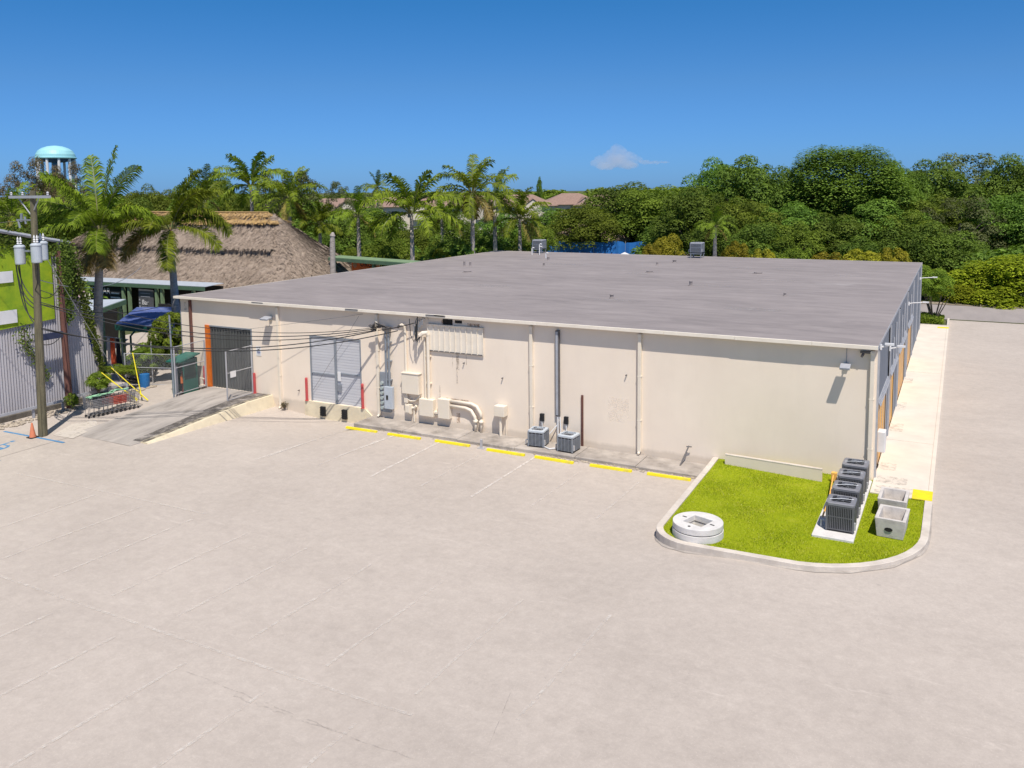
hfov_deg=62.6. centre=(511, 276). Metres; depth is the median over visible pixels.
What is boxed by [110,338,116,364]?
hanging cloth
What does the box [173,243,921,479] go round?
warehouse
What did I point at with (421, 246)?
tree
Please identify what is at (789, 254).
shrub
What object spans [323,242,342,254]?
shrub
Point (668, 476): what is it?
wheel stop
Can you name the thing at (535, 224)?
palm tree
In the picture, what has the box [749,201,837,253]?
tree
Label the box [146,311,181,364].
shrub
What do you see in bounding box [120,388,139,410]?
shopping cart
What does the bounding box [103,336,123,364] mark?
clothes rail
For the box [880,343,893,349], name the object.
wall lamp
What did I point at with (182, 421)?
ramp edge stain
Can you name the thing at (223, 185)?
tree
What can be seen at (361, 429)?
wheel stop
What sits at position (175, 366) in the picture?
door leaf
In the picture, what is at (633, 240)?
tree
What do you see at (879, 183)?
tree
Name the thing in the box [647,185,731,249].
tree
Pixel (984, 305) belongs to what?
verge litter
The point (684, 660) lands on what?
parking lot
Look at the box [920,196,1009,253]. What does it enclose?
tree
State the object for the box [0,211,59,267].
climbing vine
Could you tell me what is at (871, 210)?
tree
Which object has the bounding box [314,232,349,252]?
tree
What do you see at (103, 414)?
shopping cart
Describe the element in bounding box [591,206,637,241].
tree
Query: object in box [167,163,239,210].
tree
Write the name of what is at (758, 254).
shrub
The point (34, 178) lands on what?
tree
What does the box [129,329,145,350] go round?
arched frame
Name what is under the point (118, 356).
hanging cloth
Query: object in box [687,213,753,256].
tree
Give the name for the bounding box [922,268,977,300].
shrub
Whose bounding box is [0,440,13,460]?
access symbol
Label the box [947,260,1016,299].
shrub
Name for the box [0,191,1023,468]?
ground
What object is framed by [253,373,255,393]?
guard post
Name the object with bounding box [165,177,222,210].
tree
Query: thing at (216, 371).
ribbed door
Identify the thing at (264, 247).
thatched hut
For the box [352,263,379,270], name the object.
orange sign
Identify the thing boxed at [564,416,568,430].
disconnect box
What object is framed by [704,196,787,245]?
tree
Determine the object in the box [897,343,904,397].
boarded door
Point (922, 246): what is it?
tree
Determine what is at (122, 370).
shrub
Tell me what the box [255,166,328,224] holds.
palm tree
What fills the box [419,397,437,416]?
junction box
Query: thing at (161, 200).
tree
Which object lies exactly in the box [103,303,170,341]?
yard wall
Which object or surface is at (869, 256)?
shrub
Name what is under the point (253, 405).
ramp curb
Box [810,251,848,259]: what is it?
shrub
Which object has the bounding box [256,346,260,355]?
warning sign
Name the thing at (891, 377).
boarded door
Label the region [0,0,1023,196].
sky
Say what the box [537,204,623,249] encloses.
tree
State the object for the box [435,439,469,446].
wheel stop
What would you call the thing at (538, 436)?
air condenser
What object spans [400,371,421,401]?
junction box
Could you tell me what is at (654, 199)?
tree
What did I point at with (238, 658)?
faded line
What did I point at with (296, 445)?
parking line
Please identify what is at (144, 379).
barrel
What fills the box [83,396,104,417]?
shopping cart
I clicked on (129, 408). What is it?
shopping cart
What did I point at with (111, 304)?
yard shelter
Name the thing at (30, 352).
climbing vine
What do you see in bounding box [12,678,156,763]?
faded line
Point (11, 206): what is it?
tree
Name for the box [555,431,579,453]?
air condenser
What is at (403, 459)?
parking line
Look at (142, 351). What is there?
shrub
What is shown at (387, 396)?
meter bank
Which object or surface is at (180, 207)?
palm tree
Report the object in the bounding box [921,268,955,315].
shrub
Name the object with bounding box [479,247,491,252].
shrub
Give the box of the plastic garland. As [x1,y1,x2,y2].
[85,387,128,398]
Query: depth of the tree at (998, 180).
120.83 m
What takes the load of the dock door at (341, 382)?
in the warehouse
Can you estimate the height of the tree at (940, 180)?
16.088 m
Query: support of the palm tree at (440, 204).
on the ground at (582, 193)
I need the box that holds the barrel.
[139,373,149,387]
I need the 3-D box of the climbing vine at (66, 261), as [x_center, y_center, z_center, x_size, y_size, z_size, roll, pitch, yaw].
[-24.955,0.084,46.959,0.434,5.504,1.961,3,7,28]
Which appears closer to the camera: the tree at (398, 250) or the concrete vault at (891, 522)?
the concrete vault at (891, 522)
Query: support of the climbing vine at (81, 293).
attached to the metal building
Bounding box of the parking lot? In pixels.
[0,392,1023,767]
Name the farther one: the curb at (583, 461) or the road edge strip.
the road edge strip
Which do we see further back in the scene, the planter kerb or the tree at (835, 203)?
the tree at (835, 203)
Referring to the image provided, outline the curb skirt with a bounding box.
[655,505,932,572]
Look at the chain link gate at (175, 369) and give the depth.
49.26 m
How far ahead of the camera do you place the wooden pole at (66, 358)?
46.88 m
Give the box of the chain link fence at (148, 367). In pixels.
[124,353,179,384]
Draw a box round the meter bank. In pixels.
[368,322,394,412]
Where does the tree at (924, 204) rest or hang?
on the ground at (582, 193)
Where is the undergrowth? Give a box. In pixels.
[77,233,1023,321]
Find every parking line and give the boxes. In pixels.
[257,429,348,459]
[339,436,392,455]
[371,442,439,476]
[471,457,533,496]
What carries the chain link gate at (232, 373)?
on the loading ramp
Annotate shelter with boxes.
[81,299,126,347]
[115,307,173,364]
[328,255,418,268]
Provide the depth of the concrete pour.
43.07 m
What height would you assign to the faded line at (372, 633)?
0.021 m
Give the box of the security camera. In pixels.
[860,351,870,356]
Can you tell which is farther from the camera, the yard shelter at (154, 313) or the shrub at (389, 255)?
the shrub at (389, 255)
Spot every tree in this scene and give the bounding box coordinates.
[0,155,78,221]
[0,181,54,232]
[0,205,42,230]
[22,173,82,238]
[25,207,82,240]
[27,145,162,371]
[37,160,118,210]
[62,197,116,240]
[105,169,234,324]
[114,195,154,210]
[122,183,175,210]
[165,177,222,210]
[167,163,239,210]
[208,151,292,211]
[209,169,261,210]
[209,196,269,212]
[253,174,285,213]
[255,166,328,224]
[265,170,343,226]
[278,200,331,238]
[291,201,345,243]
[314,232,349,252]
[317,213,379,254]
[324,180,363,223]
[327,186,385,256]
[346,192,386,221]
[356,206,409,239]
[358,170,395,207]
[359,169,462,259]
[361,235,421,266]
[392,225,444,260]
[415,207,482,245]
[417,197,469,249]
[421,234,470,260]
[428,154,518,253]
[461,166,528,250]
[468,230,508,251]
[474,212,523,250]
[490,187,550,250]
[514,222,558,251]
[526,205,572,235]
[536,177,542,197]
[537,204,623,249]
[574,180,657,241]
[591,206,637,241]
[599,228,631,242]
[611,184,684,241]
[622,198,657,242]
[636,210,696,249]
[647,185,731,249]
[676,155,748,252]
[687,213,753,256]
[693,205,737,256]
[704,154,786,213]
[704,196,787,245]
[722,222,798,257]
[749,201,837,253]
[754,165,819,221]
[759,221,829,257]
[768,144,923,223]
[795,212,880,258]
[821,180,860,219]
[826,197,931,252]
[828,235,887,260]
[867,209,952,258]
[868,220,966,272]
[884,159,934,208]
[899,193,974,237]
[906,159,987,222]
[911,230,998,272]
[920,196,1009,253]
[927,152,1023,202]
[949,191,1023,251]
[971,153,1023,224]
[995,208,1023,253]
[1011,179,1023,209]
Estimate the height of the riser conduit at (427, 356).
4.375 m
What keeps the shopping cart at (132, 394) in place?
on the yard floor
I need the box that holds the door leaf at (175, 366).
[175,366,178,394]
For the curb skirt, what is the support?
on the parking lot
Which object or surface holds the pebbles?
on the yard floor
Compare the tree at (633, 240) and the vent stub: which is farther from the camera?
the tree at (633, 240)
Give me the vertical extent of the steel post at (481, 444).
0.420 m
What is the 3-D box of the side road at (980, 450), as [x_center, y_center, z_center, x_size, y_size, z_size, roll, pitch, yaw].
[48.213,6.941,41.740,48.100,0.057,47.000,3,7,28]
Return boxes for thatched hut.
[69,211,351,288]
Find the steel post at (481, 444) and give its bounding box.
[478,439,485,448]
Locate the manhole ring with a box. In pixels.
[672,511,723,544]
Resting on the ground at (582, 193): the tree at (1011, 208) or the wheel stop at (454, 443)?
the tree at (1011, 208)
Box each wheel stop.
[345,426,377,432]
[387,433,420,439]
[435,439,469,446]
[486,448,524,456]
[534,455,573,463]
[590,463,631,472]
[647,472,690,480]
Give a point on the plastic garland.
(102, 394)
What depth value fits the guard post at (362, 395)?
44.79 m
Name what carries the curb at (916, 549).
on the parking lot
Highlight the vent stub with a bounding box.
[680,446,691,465]
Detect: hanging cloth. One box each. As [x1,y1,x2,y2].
[107,338,110,363]
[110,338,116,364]
[116,339,121,364]
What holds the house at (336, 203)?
on the ground at (582, 193)
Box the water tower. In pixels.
[34,146,76,191]
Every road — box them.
[920,304,1023,322]
[933,320,1023,504]
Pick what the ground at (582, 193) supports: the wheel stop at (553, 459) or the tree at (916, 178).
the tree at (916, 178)
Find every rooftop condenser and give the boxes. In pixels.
[532,239,545,248]
[688,242,704,252]
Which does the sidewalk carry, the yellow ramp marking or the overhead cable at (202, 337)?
the yellow ramp marking
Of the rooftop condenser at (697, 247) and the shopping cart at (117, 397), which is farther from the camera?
the rooftop condenser at (697, 247)
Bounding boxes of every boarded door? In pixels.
[876,391,886,466]
[888,370,894,430]
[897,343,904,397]
[906,324,911,368]
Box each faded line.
[1,577,404,713]
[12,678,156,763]
[153,697,255,767]
[327,602,414,665]
[532,615,611,703]
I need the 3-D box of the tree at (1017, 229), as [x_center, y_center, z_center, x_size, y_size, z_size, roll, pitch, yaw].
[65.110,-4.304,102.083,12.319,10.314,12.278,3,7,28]
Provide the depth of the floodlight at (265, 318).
47.07 m
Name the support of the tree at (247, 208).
on the ground at (582, 193)
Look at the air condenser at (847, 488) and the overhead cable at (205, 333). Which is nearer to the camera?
the air condenser at (847, 488)
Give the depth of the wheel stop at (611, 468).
36.20 m
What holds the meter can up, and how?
attached to the warehouse
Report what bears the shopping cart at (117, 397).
on the yard floor
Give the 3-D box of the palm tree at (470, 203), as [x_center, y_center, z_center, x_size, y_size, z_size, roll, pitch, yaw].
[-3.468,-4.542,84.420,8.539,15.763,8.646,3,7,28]
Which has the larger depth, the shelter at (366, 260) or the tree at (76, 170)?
the tree at (76, 170)
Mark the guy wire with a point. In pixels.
(87, 325)
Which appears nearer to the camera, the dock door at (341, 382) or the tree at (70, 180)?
the dock door at (341, 382)
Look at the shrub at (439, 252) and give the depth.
83.71 m
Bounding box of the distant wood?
[0,185,1022,210]
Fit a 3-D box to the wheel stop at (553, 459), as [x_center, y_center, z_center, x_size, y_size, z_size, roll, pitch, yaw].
[1.867,8.132,37.494,1.900,0.112,0.167,3,7,29]
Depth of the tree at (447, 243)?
87.69 m
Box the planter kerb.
[924,318,949,325]
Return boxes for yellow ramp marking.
[912,489,932,500]
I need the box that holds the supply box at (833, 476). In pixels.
[822,471,836,516]
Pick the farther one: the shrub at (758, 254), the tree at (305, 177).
the tree at (305, 177)
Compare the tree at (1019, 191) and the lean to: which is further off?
the tree at (1019, 191)
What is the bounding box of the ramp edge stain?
[134,393,269,441]
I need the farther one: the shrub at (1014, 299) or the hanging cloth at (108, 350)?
the shrub at (1014, 299)
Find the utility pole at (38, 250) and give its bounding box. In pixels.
[8,191,50,436]
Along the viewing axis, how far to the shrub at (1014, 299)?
81.07 m
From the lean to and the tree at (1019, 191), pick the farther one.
the tree at (1019, 191)
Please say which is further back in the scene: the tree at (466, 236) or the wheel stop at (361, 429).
the tree at (466, 236)
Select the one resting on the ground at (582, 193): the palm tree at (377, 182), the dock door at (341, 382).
the palm tree at (377, 182)
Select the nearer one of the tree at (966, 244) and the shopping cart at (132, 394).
the shopping cart at (132, 394)
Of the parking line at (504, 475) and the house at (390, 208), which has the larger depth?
the house at (390, 208)
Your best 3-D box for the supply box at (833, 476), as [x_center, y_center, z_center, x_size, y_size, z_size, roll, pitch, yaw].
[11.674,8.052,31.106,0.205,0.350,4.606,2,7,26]
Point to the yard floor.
(62, 421)
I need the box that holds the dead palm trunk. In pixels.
[330,232,335,273]
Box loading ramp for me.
[78,387,262,445]
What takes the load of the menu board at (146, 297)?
hanging from the lean to
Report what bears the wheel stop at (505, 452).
on the parking lot
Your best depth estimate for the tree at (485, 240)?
95.33 m
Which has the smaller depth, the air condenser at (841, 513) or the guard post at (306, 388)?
the air condenser at (841, 513)
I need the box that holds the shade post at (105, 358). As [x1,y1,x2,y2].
[103,317,106,365]
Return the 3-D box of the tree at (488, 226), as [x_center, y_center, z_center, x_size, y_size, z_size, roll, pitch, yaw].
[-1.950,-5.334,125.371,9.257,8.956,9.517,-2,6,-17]
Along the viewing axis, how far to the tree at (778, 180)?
110.70 m
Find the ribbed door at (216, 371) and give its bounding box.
[205,325,253,391]
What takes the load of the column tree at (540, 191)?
on the ground at (582, 193)
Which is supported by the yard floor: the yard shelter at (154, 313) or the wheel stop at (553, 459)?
the yard shelter at (154, 313)
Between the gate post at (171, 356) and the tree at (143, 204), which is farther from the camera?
the tree at (143, 204)
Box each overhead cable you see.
[40,267,140,287]
[40,290,370,332]
[40,302,372,336]
[40,304,373,340]
[41,329,372,348]
[42,328,397,351]
[43,303,169,312]
[181,314,360,336]
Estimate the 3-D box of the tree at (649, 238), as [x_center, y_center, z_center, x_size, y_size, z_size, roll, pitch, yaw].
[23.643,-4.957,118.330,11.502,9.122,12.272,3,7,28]
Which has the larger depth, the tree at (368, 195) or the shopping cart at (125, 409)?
the tree at (368, 195)
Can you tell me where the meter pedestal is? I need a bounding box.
[494,404,507,435]
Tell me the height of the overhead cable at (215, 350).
1.497 m
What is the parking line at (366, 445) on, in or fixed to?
on the parking lot
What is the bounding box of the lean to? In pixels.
[80,277,222,317]
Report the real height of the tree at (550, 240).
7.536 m
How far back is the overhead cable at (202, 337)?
42.39 m
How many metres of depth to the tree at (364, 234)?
98.59 m
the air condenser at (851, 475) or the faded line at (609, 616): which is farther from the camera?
the air condenser at (851, 475)
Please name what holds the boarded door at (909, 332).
in the warehouse
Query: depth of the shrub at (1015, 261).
83.10 m
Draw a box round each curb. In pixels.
[141,394,274,443]
[370,428,694,478]
[656,457,931,570]
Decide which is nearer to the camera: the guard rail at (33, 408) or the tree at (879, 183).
the guard rail at (33, 408)
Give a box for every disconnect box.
[540,413,544,426]
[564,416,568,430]
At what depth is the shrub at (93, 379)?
48.16 m
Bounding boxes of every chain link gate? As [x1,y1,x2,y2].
[173,340,206,394]
[225,345,253,400]
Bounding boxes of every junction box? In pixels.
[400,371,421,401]
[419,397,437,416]
[438,398,483,431]
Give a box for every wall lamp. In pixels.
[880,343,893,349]
[889,345,905,350]
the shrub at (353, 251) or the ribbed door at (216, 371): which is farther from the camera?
the shrub at (353, 251)
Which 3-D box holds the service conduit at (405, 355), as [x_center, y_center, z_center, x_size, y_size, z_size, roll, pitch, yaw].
[-5.592,4.418,43.283,0.584,4.133,0.278,-1,6,-1]
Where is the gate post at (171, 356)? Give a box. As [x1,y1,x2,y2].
[168,315,174,397]
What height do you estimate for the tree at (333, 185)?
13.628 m
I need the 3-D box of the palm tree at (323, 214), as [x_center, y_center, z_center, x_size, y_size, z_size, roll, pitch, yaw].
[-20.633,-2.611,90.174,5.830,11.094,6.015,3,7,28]
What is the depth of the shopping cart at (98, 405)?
45.75 m
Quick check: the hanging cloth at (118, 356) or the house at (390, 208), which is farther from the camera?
the house at (390, 208)
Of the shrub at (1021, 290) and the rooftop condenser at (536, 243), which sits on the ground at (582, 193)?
the shrub at (1021, 290)
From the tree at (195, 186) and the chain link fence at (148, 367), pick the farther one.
the tree at (195, 186)
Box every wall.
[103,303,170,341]
[725,453,822,481]
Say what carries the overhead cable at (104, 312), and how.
attached to the utility pole at (38, 250)
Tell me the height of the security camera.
0.240 m
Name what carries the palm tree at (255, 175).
on the ground at (582, 193)
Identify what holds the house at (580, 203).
on the ground at (582, 193)
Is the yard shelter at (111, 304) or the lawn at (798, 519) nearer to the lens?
the lawn at (798, 519)
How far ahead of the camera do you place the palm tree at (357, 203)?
83.26 m
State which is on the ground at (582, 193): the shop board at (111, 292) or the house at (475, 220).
the house at (475, 220)
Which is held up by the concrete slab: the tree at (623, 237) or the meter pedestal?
the meter pedestal
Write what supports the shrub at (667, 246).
on the ground at (582, 193)
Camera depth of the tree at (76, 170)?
120.07 m
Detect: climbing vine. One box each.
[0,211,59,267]
[12,320,51,381]
[50,229,79,326]
[57,243,108,387]
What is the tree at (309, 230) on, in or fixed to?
on the ground at (582, 193)
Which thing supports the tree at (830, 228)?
on the ground at (582, 193)
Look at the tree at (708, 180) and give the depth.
120.55 m
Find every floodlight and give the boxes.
[260,316,272,320]
[839,350,850,369]
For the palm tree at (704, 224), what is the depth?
91.50 m
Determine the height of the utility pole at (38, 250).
12.306 m
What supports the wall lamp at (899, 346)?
attached to the warehouse
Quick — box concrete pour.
[54,420,97,437]
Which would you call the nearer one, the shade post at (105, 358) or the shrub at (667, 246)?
the shade post at (105, 358)
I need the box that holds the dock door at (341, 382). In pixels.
[309,336,361,406]
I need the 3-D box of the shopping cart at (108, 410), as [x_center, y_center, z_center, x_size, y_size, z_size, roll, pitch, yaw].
[-21.773,6.912,46.398,0.660,1.018,0.956,4,8,40]
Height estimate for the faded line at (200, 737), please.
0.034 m
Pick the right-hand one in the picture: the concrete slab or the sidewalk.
the sidewalk
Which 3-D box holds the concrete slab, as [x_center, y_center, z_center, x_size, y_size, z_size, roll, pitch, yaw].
[0.241,8.028,39.814,18.166,0.445,1.639,3,7,28]
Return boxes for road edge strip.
[950,319,1023,323]
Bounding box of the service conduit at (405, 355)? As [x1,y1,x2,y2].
[397,323,409,402]
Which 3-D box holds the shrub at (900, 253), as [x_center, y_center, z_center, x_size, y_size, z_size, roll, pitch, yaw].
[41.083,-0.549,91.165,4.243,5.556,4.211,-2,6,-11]
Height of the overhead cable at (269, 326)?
1.784 m
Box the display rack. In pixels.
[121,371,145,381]
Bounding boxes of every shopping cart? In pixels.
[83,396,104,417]
[87,395,109,416]
[92,394,113,415]
[96,393,118,415]
[101,392,122,411]
[106,391,126,412]
[112,390,131,411]
[114,389,135,410]
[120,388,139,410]
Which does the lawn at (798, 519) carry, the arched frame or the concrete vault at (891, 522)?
the concrete vault at (891, 522)
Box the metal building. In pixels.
[0,229,105,423]
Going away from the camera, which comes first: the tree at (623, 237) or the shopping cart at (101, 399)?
the shopping cart at (101, 399)
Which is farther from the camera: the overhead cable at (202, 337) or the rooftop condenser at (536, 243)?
the rooftop condenser at (536, 243)
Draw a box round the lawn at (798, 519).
[663,459,924,563]
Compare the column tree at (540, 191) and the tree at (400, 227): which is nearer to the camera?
the tree at (400, 227)
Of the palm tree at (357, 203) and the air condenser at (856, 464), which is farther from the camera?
the palm tree at (357, 203)
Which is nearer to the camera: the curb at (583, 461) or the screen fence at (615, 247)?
the curb at (583, 461)
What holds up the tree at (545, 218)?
on the ground at (582, 193)
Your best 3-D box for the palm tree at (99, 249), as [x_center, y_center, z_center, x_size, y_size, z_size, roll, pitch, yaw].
[-25.674,-0.633,52.318,8.003,15.008,7.643,3,7,28]
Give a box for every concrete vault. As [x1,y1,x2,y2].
[875,504,909,539]
[877,486,909,507]
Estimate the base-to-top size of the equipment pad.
0.230 m
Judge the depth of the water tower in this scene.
592.49 m
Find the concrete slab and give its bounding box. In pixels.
[354,416,706,477]
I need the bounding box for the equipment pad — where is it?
[811,480,871,542]
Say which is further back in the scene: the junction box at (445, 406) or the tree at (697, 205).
the tree at (697, 205)
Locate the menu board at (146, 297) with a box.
[138,288,153,306]
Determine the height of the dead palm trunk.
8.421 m
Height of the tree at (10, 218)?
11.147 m
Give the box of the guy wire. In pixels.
[48,261,131,398]
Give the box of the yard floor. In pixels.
[0,332,200,456]
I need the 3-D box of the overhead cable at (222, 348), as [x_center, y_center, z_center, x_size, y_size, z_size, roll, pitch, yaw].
[-15.171,3.004,42.522,16.226,1.349,0.050,-1,6,-8]
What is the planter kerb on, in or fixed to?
on the ground at (582, 193)
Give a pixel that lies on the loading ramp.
(143, 423)
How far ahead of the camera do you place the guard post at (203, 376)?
50.32 m
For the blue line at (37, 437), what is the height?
0.010 m
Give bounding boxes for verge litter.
[921,301,1023,307]
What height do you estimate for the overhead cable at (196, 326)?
2.591 m
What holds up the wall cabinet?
attached to the warehouse
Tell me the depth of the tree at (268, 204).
116.69 m
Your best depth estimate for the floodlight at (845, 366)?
32.89 m
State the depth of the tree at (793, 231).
97.46 m
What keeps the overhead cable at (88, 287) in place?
attached to the utility pole at (38, 250)
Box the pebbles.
[0,385,156,429]
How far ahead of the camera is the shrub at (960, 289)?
83.47 m
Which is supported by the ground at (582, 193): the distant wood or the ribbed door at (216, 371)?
the distant wood
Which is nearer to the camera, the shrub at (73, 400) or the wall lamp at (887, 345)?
the wall lamp at (887, 345)
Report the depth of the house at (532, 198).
194.78 m
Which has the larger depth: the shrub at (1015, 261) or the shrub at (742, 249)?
the shrub at (742, 249)
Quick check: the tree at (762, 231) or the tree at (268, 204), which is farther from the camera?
the tree at (268, 204)
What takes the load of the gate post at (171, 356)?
on the yard floor
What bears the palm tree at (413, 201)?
on the ground at (582, 193)
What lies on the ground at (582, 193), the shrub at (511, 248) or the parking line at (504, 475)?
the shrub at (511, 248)
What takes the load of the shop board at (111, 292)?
attached to the lean to
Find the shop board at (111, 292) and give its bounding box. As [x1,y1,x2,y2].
[88,285,121,299]
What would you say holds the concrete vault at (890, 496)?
on the lawn at (798, 519)
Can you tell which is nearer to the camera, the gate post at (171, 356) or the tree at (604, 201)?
the gate post at (171, 356)
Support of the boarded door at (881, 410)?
in the warehouse
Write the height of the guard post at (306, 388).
1.300 m
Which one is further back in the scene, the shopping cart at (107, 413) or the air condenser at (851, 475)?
the shopping cart at (107, 413)
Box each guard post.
[203,366,204,383]
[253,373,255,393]
[305,377,308,400]
[361,383,364,408]
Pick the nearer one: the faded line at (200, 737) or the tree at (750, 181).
the faded line at (200, 737)
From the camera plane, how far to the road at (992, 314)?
76.86 m
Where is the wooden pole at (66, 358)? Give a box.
[34,251,71,408]
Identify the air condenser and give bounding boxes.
[525,426,548,447]
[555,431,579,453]
[820,494,856,533]
[832,480,861,517]
[837,468,865,503]
[842,458,869,491]
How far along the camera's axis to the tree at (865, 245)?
95.67 m
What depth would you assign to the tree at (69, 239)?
93.02 m
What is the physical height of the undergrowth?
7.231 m
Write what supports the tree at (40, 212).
on the ground at (582, 193)
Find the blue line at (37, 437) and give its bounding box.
[3,431,63,442]
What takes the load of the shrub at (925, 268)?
on the ground at (582, 193)
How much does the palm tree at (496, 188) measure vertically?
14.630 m
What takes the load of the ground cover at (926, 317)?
on the ground at (582, 193)
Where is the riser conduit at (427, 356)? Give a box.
[409,317,431,398]
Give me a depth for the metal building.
45.87 m
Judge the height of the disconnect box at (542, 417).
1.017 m
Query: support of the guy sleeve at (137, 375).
on the yard floor
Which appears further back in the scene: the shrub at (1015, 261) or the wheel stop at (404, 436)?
the shrub at (1015, 261)
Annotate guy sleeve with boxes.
[111,368,147,400]
[132,353,141,397]
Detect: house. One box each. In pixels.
[320,198,379,218]
[373,197,442,231]
[434,195,507,232]
[506,194,557,224]
[547,193,586,212]
[573,194,611,208]
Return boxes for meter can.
[405,403,416,421]
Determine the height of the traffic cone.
0.740 m
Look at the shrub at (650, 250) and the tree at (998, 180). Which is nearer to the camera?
the shrub at (650, 250)
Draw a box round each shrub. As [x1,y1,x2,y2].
[63,393,78,408]
[84,371,111,392]
[105,364,139,378]
[123,341,175,380]
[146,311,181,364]
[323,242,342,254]
[341,248,363,256]
[377,246,398,266]
[431,247,451,259]
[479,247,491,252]
[499,245,523,250]
[641,243,661,254]
[653,233,688,255]
[720,240,748,257]
[747,248,775,257]
[776,248,813,258]
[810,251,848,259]
[843,248,881,260]
[875,247,911,261]
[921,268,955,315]
[922,264,941,290]
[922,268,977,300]
[931,284,987,303]
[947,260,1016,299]
[960,285,1023,309]
[973,253,1023,294]
[1015,269,1023,294]
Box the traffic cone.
[26,423,38,438]
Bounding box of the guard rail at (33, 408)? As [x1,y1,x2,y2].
[0,383,128,417]
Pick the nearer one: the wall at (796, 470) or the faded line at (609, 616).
the faded line at (609, 616)
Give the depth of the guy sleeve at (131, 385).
48.29 m
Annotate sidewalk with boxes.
[870,324,948,500]
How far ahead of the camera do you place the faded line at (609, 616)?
21.34 m
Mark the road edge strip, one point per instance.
(988, 321)
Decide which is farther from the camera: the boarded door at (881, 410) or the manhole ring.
the boarded door at (881, 410)
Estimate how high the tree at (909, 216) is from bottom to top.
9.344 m
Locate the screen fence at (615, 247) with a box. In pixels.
[540,241,646,254]
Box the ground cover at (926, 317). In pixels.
[920,312,944,324]
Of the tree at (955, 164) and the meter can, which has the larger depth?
the tree at (955, 164)
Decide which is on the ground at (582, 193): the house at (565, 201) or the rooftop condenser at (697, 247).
the house at (565, 201)

